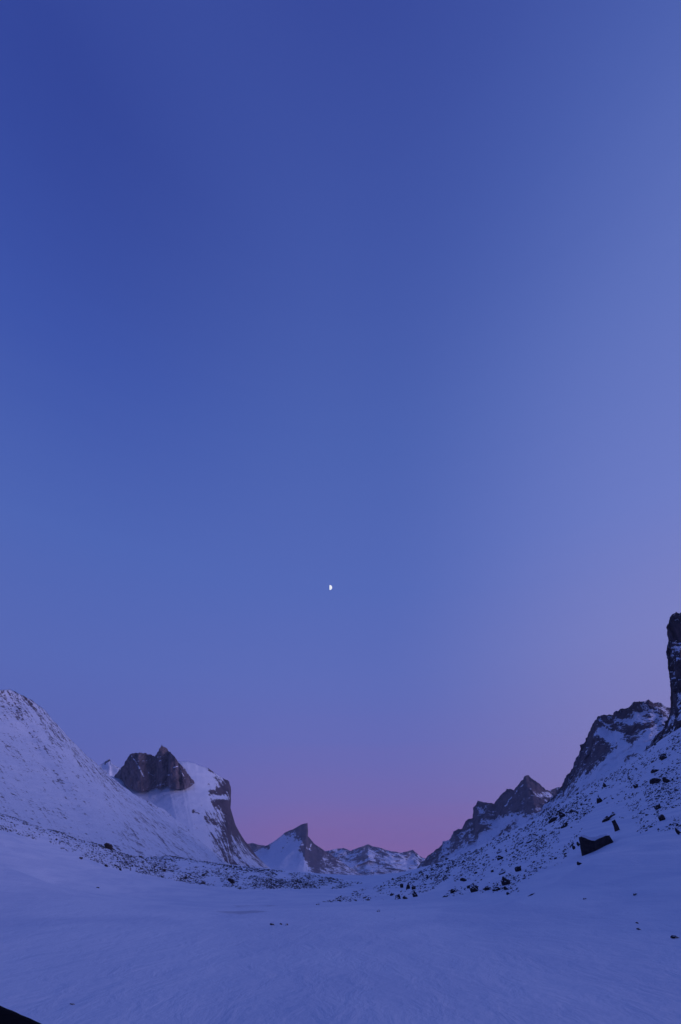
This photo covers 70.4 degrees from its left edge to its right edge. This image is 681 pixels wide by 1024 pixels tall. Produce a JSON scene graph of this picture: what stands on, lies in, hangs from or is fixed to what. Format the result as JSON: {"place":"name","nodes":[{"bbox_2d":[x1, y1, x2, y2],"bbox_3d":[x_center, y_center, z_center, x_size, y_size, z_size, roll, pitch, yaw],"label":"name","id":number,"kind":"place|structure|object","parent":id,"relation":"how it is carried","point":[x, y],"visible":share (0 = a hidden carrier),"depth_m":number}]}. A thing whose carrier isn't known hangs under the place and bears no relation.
{"place":"outdoors","nodes":[
{"label":"outdoors","id":0,"kind":"place"},
{"bbox_2d":[0,1006,40,1023],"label":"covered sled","id":1,"kind":"object","parent":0,"point":[7,1016],"visible":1,"depth_m":7.96},
{"bbox_2d":[100,759,119,776],"bbox_3d":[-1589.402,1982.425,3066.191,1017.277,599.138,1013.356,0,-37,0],"label":"mountain","id":2,"kind":"structure","parent":0,"point":[109,768],"depth_m":2892.26},
{"bbox_2d":[0,689,229,864],"bbox_3d":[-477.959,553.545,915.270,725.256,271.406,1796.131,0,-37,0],"label":"mountain","id":3,"kind":"structure","parent":0,"point":[53,776],"depth_m":461.71},
{"bbox_2d":[111,745,268,867],"bbox_3d":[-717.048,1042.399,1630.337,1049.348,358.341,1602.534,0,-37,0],"label":"mountain","id":4,"kind":"structure","parent":0,"point":[194,799],"depth_m":1510.11},
{"bbox_2d":[248,843,264,850],"bbox_3d":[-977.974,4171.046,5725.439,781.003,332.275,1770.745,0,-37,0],"label":"mountain","id":5,"kind":"structure","parent":0,"point":[253,846],"depth_m":5213.12},
{"bbox_2d":[253,823,361,874],"bbox_3d":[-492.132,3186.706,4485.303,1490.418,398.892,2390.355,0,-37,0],"label":"mountain","id":6,"kind":"structure","parent":0,"point":[296,849],"depth_m":4004.49},
{"bbox_2d":[0,727,680,1023],"bbox_3d":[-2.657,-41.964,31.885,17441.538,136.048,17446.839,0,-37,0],"label":"snow ground","id":7,"kind":"structure","parent":0,"point":[125,945],"depth_m":25.74},
{"bbox_2d":[104,843,112,849],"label":"boulder","id":8,"kind":"object","parent":7,"relation":"on","point":[109,845],"visible":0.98,"depth_m":160.38},
{"bbox_2d":[0,733,680,901],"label":"rubble","id":9,"kind":"object","parent":7,"relation":"on","point":[298,880],"visible":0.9,"depth_m":161.40},
{"bbox_2d":[470,884,478,892],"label":"boulder","id":10,"kind":"object","parent":7,"relation":"on","point":[473,888],"visible":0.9,"depth_m":71.95},
{"bbox_2d":[492,886,500,890],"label":"boulder","id":11,"kind":"object","parent":7,"relation":"on","point":[495,888],"visible":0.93,"depth_m":67.59},
{"bbox_2d":[501,876,510,885],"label":"boulder","id":12,"kind":"object","parent":7,"relation":"on","point":[504,881],"visible":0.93,"depth_m":70.62},
{"bbox_2d":[514,865,520,871],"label":"boulder","id":13,"kind":"object","parent":7,"relation":"on","point":[517,868],"visible":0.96,"depth_m":83.83},
{"bbox_2d":[548,816,557,823],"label":"boulder","id":14,"kind":"object","parent":7,"relation":"on","point":[552,819],"visible":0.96,"depth_m":212.79},
{"bbox_2d":[558,811,565,816],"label":"boulder","id":15,"kind":"object","parent":7,"relation":"on","point":[560,814],"visible":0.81,"depth_m":197.37},
{"bbox_2d":[579,834,612,855],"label":"boulder","id":16,"kind":"object","parent":7,"relation":"on","point":[588,845],"visible":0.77,"depth_m":73.12},
{"bbox_2d":[602,815,612,822],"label":"boulder","id":17,"kind":"object","parent":7,"relation":"on","point":[606,818],"visible":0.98,"depth_m":107.27},
{"bbox_2d":[612,820,619,830],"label":"boulder","id":18,"kind":"object","parent":7,"relation":"on","point":[616,826],"visible":0.93,"depth_m":86.42},
{"bbox_2d":[649,777,660,783],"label":"boulder","id":19,"kind":"object","parent":7,"relation":"on","point":[654,780],"visible":0.98,"depth_m":141.61},
{"bbox_2d":[654,803,660,809],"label":"boulder","id":20,"kind":"object","parent":7,"relation":"on","point":[657,806],"visible":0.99,"depth_m":95.00},
{"bbox_2d":[658,814,664,820],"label":"boulder","id":21,"kind":"object","parent":7,"relation":"on","point":[661,817],"visible":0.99,"depth_m":71.74},
{"bbox_2d":[658,753,666,760],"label":"boulder","id":22,"kind":"object","parent":7,"relation":"on","point":[663,756],"visible":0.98,"depth_m":205.27},
{"bbox_2d":[662,777,670,782],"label":"boulder","id":23,"kind":"object","parent":7,"relation":"on","point":[665,779],"visible":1,"depth_m":134.21},
{"bbox_2d":[0,0,680,858],"label":"sky","id":24,"kind":"structure","parent":0,"point":[377,302]},
{"bbox_2d":[326,844,424,874],"bbox_3d":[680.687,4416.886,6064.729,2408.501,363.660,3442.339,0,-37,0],"label":"mountain","id":25,"kind":"structure","parent":0,"point":[367,859],"depth_m":5604.69},
{"bbox_2d":[417,775,555,867],"bbox_3d":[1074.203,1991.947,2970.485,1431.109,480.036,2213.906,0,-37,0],"label":"mountain","id":26,"kind":"structure","parent":0,"point":[526,799],"depth_m":2655.28},
{"bbox_2d":[550,787,559,793],"bbox_3d":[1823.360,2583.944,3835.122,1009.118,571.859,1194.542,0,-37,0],"label":"mountain","id":27,"kind":"structure","parent":0,"point":[554,790],"depth_m":3595.30},
{"bbox_2d":[533,699,669,818],"bbox_3d":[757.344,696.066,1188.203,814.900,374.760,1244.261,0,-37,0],"label":"mountain","id":28,"kind":"structure","parent":0,"point":[616,740],"depth_m":1149.15},
{"bbox_2d":[643,612,680,751],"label":"mountain","id":29,"kind":"structure","parent":0,"point":[673,721],"depth_m":570.55}
]}

